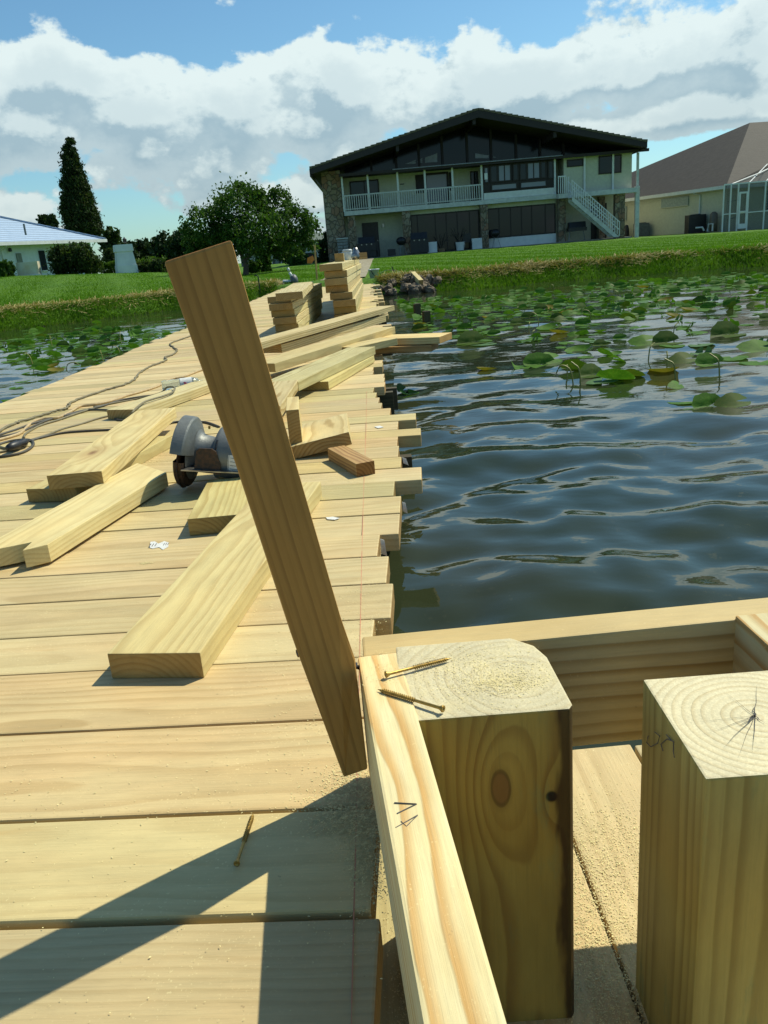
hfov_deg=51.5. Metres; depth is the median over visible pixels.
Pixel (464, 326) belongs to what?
lily pad
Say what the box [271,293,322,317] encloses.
stacked board
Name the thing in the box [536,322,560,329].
lily pad
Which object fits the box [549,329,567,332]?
lily pad
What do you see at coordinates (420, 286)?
rock
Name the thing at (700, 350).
lily pad
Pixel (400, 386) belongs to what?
lily pad
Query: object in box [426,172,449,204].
sliding door
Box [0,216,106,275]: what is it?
white house
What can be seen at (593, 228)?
door
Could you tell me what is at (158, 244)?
broadleaf tree
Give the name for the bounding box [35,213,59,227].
broadleaf tree
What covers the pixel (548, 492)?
water
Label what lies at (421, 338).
loose board
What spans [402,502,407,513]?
paper tag
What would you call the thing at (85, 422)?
extension cord
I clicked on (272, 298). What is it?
stacked board
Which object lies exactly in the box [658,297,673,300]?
lily pad
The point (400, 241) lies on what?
barbecue grill
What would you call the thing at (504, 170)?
window
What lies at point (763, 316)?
lily pad
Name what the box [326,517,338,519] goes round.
paper tag
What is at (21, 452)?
extension cord
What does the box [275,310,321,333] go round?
stacked board
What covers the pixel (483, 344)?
lily pad
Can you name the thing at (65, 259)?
bush
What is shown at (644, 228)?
air conditioner
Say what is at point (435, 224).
window
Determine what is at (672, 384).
lily pad
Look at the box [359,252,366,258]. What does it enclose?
offcut block
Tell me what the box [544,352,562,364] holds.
lily pad
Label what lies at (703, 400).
lily pad
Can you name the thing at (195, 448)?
circular saw
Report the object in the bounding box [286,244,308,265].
bush
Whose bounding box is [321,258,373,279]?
path
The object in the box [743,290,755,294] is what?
lily pad
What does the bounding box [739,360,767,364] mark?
lily pad
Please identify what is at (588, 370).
lily pad
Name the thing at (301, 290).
stacked board
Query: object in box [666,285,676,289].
lily pad
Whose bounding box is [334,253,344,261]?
offcut block
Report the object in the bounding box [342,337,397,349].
loose board
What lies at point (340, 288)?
stacked board
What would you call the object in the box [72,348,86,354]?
lily pad
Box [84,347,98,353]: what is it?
lily pad
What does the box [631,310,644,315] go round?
lily pad
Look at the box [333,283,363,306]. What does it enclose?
stacked board
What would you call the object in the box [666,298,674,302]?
lily pad
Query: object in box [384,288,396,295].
rock
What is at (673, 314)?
lily pad
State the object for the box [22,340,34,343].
lily pad
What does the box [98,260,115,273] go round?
hedge
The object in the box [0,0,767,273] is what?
sky
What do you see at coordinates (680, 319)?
lily pad
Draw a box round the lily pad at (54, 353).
[47,351,61,355]
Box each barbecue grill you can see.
[357,236,376,256]
[396,237,406,254]
[410,232,428,253]
[490,229,500,247]
[566,221,586,240]
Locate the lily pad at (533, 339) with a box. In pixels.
[521,335,537,342]
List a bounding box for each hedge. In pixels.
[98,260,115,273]
[135,253,166,270]
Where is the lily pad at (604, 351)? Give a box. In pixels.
[598,348,617,354]
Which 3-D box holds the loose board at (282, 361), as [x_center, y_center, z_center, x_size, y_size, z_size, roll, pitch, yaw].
[-0.295,-0.892,4.308,0.160,0.042,1.186,6,23,30]
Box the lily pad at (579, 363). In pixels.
[559,359,586,368]
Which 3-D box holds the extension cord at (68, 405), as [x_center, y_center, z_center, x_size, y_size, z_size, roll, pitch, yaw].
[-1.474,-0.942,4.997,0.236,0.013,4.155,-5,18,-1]
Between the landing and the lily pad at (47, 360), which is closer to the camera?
the landing
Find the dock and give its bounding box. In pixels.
[0,284,422,1023]
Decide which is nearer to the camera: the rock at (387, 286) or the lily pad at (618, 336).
the lily pad at (618, 336)
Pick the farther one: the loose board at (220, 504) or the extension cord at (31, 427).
the extension cord at (31, 427)
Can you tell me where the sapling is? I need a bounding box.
[254,248,272,271]
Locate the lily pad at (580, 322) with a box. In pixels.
[574,318,590,325]
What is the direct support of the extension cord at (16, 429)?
on the dock
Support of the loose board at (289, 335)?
on the loose board at (323, 335)
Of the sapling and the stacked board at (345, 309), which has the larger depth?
the sapling
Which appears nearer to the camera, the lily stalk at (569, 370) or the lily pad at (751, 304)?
the lily stalk at (569, 370)
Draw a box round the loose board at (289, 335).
[260,305,394,348]
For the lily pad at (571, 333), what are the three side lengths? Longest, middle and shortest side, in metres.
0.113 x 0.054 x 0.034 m
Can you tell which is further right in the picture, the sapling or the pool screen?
the pool screen
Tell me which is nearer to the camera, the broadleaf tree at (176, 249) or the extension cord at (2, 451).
the extension cord at (2, 451)
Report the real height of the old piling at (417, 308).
1.339 m
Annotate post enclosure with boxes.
[358,598,767,1023]
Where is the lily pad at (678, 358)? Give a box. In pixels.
[665,352,695,363]
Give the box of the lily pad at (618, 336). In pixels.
[613,333,626,339]
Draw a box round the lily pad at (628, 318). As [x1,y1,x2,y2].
[624,316,634,319]
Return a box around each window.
[349,179,380,210]
[410,209,479,253]
[484,167,488,182]
[488,203,555,238]
[490,165,497,182]
[491,182,516,190]
[498,164,510,181]
[512,163,518,180]
[519,162,526,179]
[520,180,546,188]
[527,161,540,179]
[540,161,546,178]
[548,160,553,178]
[567,158,582,166]
[598,154,621,174]
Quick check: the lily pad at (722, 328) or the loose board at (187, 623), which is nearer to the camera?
the loose board at (187, 623)
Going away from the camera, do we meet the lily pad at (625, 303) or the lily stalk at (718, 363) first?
the lily stalk at (718, 363)
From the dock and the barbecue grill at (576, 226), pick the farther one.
the barbecue grill at (576, 226)
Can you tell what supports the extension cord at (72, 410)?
on the dock
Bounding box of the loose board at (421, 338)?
[384,332,451,344]
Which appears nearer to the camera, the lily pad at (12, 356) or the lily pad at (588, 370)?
the lily pad at (588, 370)
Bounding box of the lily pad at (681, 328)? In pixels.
[677,322,692,329]
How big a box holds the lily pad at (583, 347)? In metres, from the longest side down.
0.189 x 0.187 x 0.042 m
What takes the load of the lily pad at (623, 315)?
on the water
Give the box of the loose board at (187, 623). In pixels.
[108,482,321,677]
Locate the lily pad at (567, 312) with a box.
[562,310,572,313]
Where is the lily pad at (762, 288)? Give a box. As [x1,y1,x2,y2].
[758,285,767,291]
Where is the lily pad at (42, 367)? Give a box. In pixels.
[35,365,50,370]
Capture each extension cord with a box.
[0,336,190,431]
[0,369,202,440]
[0,395,147,435]
[0,409,123,437]
[0,438,34,457]
[0,444,27,452]
[23,407,93,437]
[28,415,107,439]
[29,421,219,441]
[93,386,175,416]
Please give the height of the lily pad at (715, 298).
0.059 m
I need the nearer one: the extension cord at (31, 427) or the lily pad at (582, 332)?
the extension cord at (31, 427)
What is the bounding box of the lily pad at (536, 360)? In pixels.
[523,352,554,367]
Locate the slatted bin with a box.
[336,238,348,252]
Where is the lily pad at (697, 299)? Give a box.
[693,296,707,302]
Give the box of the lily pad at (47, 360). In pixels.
[37,358,51,362]
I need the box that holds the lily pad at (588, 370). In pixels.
[580,363,601,377]
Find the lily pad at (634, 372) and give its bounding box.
[625,368,644,375]
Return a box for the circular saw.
[169,415,239,487]
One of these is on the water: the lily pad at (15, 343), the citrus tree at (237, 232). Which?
the lily pad at (15, 343)
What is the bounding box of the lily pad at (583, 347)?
[564,344,592,353]
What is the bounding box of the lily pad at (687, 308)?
[681,307,697,310]
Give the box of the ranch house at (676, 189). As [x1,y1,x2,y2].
[625,122,767,236]
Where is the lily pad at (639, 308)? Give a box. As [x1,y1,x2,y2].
[632,307,646,311]
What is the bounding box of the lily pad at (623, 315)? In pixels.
[619,313,635,318]
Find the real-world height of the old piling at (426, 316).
1.322 m
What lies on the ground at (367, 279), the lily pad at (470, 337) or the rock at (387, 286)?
the rock at (387, 286)
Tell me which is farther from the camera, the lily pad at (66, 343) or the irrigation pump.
the irrigation pump
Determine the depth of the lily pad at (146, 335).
9.33 m
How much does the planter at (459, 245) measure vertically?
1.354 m
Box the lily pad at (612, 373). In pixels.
[596,368,634,378]
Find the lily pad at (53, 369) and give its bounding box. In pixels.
[47,367,64,371]
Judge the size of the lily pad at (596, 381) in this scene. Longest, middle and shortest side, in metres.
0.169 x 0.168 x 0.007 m
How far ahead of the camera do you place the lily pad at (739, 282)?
10.12 m
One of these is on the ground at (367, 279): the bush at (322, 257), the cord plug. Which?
the bush at (322, 257)
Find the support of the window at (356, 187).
in the lake house at (512, 178)
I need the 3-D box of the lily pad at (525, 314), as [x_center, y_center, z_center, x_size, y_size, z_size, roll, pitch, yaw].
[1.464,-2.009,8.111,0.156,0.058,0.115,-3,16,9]
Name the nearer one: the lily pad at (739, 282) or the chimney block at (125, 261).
the lily pad at (739, 282)
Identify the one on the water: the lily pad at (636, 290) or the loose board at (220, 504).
the lily pad at (636, 290)
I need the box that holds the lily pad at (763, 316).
[759,313,767,319]
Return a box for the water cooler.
[342,249,351,259]
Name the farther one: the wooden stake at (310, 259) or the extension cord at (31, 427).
the wooden stake at (310, 259)
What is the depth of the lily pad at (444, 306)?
10.10 m
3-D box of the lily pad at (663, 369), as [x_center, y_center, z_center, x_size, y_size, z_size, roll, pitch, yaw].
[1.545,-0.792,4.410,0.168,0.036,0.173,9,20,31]
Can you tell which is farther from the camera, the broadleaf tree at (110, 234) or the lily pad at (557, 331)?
the broadleaf tree at (110, 234)
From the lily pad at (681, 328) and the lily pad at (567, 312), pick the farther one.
the lily pad at (567, 312)
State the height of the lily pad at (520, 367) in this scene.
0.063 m
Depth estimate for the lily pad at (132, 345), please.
8.30 m
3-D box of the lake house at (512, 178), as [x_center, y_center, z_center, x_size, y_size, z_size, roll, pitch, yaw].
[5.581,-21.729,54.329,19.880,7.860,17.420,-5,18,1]
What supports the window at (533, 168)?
in the lake house at (512, 178)
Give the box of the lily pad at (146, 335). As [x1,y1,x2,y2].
[142,333,155,338]
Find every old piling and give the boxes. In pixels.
[413,303,420,315]
[422,311,430,322]
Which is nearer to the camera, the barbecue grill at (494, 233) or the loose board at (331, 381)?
the loose board at (331, 381)
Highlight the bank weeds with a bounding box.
[0,243,767,330]
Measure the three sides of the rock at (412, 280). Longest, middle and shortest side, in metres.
0.282 x 0.265 x 0.223 m
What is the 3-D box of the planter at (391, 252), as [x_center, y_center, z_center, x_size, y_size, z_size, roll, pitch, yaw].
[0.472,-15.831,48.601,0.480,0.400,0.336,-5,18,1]
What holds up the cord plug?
on the dock
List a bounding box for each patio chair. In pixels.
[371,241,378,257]
[462,233,471,249]
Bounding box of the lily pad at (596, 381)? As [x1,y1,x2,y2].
[585,378,617,383]
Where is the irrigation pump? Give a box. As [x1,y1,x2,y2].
[283,267,297,283]
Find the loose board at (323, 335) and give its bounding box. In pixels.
[263,315,385,352]
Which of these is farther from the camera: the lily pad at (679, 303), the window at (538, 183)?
the window at (538, 183)
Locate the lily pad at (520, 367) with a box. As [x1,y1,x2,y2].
[511,361,529,369]
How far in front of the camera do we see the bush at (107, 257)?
47.16 m
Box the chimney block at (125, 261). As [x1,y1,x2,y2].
[113,244,138,272]
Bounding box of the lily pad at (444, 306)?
[438,304,449,308]
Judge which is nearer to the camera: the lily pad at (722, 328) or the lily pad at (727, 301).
the lily pad at (722, 328)
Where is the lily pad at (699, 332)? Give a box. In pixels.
[686,331,707,333]
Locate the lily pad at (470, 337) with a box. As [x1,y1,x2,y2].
[456,330,487,345]
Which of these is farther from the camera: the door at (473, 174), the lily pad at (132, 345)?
the door at (473, 174)
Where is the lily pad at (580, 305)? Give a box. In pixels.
[577,303,585,308]
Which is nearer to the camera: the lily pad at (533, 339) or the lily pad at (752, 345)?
the lily pad at (752, 345)
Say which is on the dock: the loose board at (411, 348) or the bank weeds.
the loose board at (411, 348)
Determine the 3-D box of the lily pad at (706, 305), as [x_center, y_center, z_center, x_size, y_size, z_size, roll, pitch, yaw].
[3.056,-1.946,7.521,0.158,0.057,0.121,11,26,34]
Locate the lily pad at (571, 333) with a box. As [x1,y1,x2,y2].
[567,331,578,335]
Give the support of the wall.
on the ground at (367, 279)
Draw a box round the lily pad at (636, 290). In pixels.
[633,288,643,293]
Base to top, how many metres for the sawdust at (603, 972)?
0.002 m
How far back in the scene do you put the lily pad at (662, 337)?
5.53 m
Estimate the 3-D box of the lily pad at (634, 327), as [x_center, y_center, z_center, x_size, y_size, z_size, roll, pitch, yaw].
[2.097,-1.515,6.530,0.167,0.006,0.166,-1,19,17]
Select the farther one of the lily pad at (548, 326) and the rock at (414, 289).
the rock at (414, 289)
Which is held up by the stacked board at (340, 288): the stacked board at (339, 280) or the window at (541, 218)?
the stacked board at (339, 280)
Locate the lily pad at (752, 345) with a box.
[736,339,767,352]
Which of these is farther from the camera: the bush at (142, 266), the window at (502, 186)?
the window at (502, 186)
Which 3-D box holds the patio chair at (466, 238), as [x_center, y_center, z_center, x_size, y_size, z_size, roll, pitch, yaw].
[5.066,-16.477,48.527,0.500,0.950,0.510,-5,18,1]
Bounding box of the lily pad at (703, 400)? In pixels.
[692,393,719,407]
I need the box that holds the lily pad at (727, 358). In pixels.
[723,356,747,360]
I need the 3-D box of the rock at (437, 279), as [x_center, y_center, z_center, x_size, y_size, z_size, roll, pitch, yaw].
[0.962,-4.174,14.462,0.178,0.215,0.216,5,21,28]
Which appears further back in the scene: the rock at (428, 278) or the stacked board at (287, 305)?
the rock at (428, 278)
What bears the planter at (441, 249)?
on the lake house at (512, 178)
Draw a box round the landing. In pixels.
[376,745,648,1023]
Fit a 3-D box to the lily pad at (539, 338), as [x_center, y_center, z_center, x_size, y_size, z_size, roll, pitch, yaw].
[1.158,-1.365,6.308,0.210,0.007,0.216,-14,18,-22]
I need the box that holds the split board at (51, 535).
[0,463,168,567]
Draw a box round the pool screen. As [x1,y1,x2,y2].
[721,164,767,231]
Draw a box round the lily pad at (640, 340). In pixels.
[627,334,653,345]
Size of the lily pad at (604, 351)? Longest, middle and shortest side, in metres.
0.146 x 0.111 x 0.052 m
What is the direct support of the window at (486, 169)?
in the lake house at (512, 178)
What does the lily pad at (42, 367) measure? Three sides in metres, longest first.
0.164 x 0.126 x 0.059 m
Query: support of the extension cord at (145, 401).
on the loose board at (186, 392)
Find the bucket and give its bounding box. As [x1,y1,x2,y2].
[368,269,378,277]
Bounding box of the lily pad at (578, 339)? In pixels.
[573,338,594,340]
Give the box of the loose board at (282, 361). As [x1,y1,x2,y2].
[266,327,394,371]
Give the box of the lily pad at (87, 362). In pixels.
[81,359,95,366]
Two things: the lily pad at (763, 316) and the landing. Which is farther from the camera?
the lily pad at (763, 316)
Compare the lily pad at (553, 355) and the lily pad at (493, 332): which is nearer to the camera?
the lily pad at (553, 355)
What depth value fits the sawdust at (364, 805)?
0.82 m
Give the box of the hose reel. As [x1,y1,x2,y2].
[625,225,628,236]
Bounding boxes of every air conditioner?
[633,222,649,236]
[684,214,705,233]
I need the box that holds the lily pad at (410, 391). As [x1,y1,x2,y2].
[400,389,418,393]
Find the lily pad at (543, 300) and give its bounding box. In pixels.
[537,297,550,302]
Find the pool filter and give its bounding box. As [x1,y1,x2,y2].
[695,200,736,231]
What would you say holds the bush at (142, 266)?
on the ground at (367, 279)
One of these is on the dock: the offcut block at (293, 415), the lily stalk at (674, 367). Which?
the offcut block at (293, 415)
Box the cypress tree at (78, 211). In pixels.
[54,136,104,245]
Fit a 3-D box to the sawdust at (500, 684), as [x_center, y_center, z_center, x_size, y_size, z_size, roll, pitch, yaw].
[0.067,0.154,0.746,0.177,0.001,0.129,-5,18,1]
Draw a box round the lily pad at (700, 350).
[690,345,711,354]
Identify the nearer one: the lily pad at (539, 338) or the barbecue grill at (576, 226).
the lily pad at (539, 338)
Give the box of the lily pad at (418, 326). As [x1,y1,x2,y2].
[411,323,423,329]
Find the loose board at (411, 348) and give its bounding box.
[375,344,438,353]
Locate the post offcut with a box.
[411,271,422,284]
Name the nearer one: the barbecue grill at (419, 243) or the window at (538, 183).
the window at (538, 183)
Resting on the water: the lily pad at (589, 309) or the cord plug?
the lily pad at (589, 309)
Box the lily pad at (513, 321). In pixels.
[510,318,523,324]
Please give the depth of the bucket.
15.54 m
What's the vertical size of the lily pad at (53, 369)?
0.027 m
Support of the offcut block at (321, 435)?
on the dock
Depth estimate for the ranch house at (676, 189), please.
50.44 m
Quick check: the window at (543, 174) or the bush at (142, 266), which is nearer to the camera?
the bush at (142, 266)
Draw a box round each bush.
[0,259,16,276]
[43,241,104,274]
[101,248,114,271]
[136,261,149,272]
[147,258,167,272]
[247,259,262,273]
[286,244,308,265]
[316,239,328,262]
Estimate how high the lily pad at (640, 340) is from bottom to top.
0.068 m
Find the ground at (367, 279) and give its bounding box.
[0,228,767,330]
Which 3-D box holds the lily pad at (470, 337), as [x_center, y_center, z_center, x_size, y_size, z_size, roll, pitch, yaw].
[0.707,-1.394,6.365,0.259,0.096,0.192,-9,18,-10]
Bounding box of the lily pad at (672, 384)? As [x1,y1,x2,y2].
[667,380,683,388]
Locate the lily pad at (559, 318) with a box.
[554,315,567,320]
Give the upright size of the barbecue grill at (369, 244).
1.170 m
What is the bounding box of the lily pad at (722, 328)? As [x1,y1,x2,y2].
[710,321,745,337]
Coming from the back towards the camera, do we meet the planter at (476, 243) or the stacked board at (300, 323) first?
the planter at (476, 243)
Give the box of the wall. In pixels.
[15,261,41,275]
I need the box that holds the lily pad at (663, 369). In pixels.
[647,367,678,371]
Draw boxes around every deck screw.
[233,813,253,866]
[378,688,444,711]
[384,658,450,677]
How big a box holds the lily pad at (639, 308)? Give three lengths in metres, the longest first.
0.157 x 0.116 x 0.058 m
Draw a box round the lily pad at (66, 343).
[55,341,68,346]
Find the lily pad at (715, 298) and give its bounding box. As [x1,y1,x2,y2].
[703,296,718,301]
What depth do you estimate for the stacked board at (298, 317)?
5.85 m
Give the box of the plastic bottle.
[161,377,200,390]
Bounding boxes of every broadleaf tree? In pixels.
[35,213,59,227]
[97,225,121,253]
[119,240,139,257]
[127,237,152,260]
[145,229,174,260]
[164,229,195,258]
[321,231,328,256]
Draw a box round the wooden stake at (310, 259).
[307,245,317,279]
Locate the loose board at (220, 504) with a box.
[187,477,247,534]
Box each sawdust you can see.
[3,383,389,1019]
[362,639,558,716]
[382,764,648,1023]
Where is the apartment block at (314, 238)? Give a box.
[241,230,325,266]
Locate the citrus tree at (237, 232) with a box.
[177,171,324,274]
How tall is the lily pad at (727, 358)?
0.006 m
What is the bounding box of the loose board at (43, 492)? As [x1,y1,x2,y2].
[26,436,171,501]
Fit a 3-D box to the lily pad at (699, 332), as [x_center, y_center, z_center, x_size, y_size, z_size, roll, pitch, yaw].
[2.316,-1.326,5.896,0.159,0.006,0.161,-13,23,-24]
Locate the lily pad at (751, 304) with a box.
[746,302,759,306]
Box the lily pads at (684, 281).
[0,271,767,401]
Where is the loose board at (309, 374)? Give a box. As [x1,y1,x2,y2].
[272,347,374,390]
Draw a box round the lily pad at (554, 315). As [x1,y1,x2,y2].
[549,313,562,318]
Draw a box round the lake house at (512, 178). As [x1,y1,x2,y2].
[309,108,648,261]
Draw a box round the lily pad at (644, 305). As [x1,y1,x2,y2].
[639,303,649,307]
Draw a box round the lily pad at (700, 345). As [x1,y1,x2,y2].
[688,343,714,346]
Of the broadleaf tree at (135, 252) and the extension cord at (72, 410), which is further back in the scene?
the broadleaf tree at (135, 252)
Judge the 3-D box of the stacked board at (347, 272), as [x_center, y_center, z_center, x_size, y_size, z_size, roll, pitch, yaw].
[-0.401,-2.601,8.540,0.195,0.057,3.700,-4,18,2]
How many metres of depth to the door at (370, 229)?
49.66 m
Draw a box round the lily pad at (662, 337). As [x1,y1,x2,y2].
[651,330,682,344]
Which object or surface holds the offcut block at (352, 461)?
on the dock
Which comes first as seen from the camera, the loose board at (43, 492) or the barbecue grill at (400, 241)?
the loose board at (43, 492)
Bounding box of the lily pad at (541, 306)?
[533,304,547,309]
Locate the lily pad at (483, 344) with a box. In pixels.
[473,342,496,345]
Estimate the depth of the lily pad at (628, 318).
7.16 m
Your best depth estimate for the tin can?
8.88 m
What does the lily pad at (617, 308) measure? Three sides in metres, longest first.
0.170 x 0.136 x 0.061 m
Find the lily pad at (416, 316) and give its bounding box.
[412,314,421,319]
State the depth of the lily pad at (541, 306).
8.91 m
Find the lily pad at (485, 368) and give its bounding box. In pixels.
[476,367,494,369]
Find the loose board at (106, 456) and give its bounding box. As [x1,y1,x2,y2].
[47,407,176,489]
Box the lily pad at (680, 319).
[666,314,682,320]
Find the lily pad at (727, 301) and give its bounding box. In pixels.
[722,299,739,305]
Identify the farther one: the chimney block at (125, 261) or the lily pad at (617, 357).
the chimney block at (125, 261)
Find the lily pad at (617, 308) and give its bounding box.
[604,305,619,310]
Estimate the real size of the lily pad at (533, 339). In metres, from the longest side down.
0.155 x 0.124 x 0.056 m
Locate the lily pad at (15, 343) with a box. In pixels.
[8,341,20,345]
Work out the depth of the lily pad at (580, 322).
7.07 m
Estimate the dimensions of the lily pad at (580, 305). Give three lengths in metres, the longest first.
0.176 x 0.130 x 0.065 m
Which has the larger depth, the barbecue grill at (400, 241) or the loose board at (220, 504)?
the barbecue grill at (400, 241)
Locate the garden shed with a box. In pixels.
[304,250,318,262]
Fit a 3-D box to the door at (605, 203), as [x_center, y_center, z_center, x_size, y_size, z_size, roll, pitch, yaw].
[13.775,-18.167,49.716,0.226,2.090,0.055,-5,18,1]
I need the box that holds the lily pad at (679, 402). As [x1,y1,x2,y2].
[668,402,691,403]
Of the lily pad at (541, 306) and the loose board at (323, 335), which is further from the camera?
the lily pad at (541, 306)
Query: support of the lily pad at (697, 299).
on the water
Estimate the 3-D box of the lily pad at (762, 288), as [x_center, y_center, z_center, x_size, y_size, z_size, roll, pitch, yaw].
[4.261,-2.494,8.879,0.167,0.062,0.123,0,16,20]
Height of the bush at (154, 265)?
0.844 m
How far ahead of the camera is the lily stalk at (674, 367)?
4.24 m
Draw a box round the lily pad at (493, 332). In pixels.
[487,329,500,335]
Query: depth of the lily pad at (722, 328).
5.67 m
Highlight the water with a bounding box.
[0,266,767,751]
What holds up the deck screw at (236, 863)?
on the dock
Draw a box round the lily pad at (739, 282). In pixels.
[733,280,744,284]
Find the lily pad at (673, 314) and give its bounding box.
[666,313,683,316]
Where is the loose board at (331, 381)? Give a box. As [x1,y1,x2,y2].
[300,355,374,390]
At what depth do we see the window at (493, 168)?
47.24 m
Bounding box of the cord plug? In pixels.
[5,438,28,450]
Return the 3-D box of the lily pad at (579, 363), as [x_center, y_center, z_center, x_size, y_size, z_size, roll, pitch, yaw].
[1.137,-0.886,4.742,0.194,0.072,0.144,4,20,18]
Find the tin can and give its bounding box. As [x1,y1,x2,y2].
[351,247,359,259]
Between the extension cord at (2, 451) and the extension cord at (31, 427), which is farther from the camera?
the extension cord at (31, 427)
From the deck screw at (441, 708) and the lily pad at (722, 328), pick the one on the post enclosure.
the deck screw at (441, 708)
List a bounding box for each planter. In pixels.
[388,249,395,255]
[427,242,436,252]
[435,232,449,251]
[451,228,466,250]
[471,238,481,248]
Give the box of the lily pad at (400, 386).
[397,383,407,391]
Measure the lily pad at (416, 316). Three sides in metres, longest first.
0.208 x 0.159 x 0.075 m
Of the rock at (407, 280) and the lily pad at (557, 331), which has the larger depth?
the rock at (407, 280)
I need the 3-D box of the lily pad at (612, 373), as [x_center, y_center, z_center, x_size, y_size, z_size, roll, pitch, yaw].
[1.260,-0.755,4.307,0.208,0.074,0.159,6,24,30]
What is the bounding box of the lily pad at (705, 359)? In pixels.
[695,352,726,366]
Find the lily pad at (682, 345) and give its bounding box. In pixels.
[660,344,684,346]
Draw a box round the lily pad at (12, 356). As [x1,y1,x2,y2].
[6,353,21,359]
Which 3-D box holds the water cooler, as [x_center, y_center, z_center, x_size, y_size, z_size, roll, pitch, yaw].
[-0.436,-2.972,9.205,0.144,0.119,0.115,-5,18,1]
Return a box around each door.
[362,222,379,257]
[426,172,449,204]
[470,171,478,200]
[591,204,596,238]
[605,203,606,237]
[737,191,747,228]
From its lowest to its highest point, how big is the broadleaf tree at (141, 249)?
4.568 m
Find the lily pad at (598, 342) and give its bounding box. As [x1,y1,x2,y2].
[593,339,606,345]
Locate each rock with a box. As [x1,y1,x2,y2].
[383,283,392,290]
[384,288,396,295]
[389,279,396,285]
[400,283,410,292]
[401,276,409,282]
[408,284,420,293]
[409,274,422,283]
[413,282,422,292]
[423,274,433,284]
[424,284,436,292]
[431,276,441,285]
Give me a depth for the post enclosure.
0.70 m
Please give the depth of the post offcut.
14.28 m
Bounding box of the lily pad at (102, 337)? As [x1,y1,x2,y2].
[96,335,106,340]
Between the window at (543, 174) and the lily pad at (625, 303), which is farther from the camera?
the window at (543, 174)
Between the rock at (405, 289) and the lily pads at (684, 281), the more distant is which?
the rock at (405, 289)
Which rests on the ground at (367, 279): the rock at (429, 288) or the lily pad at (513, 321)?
the rock at (429, 288)
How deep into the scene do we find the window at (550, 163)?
47.21 m
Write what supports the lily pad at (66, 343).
on the water
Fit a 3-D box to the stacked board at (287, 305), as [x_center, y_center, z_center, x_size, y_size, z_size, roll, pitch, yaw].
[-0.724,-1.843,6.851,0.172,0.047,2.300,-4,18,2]
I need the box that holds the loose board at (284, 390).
[273,380,297,414]
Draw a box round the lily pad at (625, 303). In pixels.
[616,301,629,306]
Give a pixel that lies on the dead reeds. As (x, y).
(396, 276)
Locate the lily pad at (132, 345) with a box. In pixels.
[126,343,138,347]
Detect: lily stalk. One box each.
[555,365,573,383]
[571,361,580,385]
[664,358,675,378]
[709,353,719,377]
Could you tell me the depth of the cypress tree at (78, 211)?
64.11 m
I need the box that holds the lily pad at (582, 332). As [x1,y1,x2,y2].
[575,330,588,334]
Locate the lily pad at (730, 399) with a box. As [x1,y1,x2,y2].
[713,392,750,407]
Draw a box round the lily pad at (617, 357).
[608,355,625,361]
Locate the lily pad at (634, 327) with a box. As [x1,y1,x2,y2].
[629,326,649,328]
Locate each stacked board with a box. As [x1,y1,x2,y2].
[267,283,321,303]
[269,288,321,310]
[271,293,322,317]
[273,299,321,324]
[275,282,313,300]
[275,304,321,331]
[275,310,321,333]
[319,259,358,271]
[324,263,360,278]
[324,269,360,285]
[325,274,359,292]
[330,278,361,299]
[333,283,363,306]
[334,290,362,313]
[334,294,362,317]
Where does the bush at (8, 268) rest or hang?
on the ground at (367, 279)
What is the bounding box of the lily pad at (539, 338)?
[520,337,543,340]
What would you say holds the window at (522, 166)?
in the lake house at (512, 178)
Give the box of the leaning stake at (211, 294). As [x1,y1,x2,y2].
[165,241,366,775]
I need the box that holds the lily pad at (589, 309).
[581,307,594,313]
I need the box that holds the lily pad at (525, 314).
[520,311,534,317]
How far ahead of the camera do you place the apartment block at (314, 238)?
91.19 m
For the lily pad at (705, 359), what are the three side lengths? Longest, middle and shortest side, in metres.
0.187 x 0.143 x 0.067 m
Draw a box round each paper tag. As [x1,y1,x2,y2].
[149,541,168,549]
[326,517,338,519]
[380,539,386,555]
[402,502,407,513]
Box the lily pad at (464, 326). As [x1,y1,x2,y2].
[456,323,471,330]
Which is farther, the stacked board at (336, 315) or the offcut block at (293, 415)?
the stacked board at (336, 315)
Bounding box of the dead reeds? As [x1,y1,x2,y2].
[0,243,767,319]
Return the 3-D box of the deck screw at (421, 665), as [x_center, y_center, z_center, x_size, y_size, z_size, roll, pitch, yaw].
[0.033,0.148,0.764,0.070,0.007,0.006,-11,19,-19]
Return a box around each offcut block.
[286,396,301,444]
[291,413,351,458]
[328,445,374,476]
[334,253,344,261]
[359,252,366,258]
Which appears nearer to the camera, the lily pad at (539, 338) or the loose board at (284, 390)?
the loose board at (284, 390)
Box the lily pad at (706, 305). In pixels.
[699,302,716,309]
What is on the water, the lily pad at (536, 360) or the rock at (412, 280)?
the lily pad at (536, 360)
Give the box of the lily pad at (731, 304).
[719,301,735,308]
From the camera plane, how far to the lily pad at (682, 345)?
5.35 m
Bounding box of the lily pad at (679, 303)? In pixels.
[675,301,684,306]
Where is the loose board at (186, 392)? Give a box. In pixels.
[107,378,209,418]

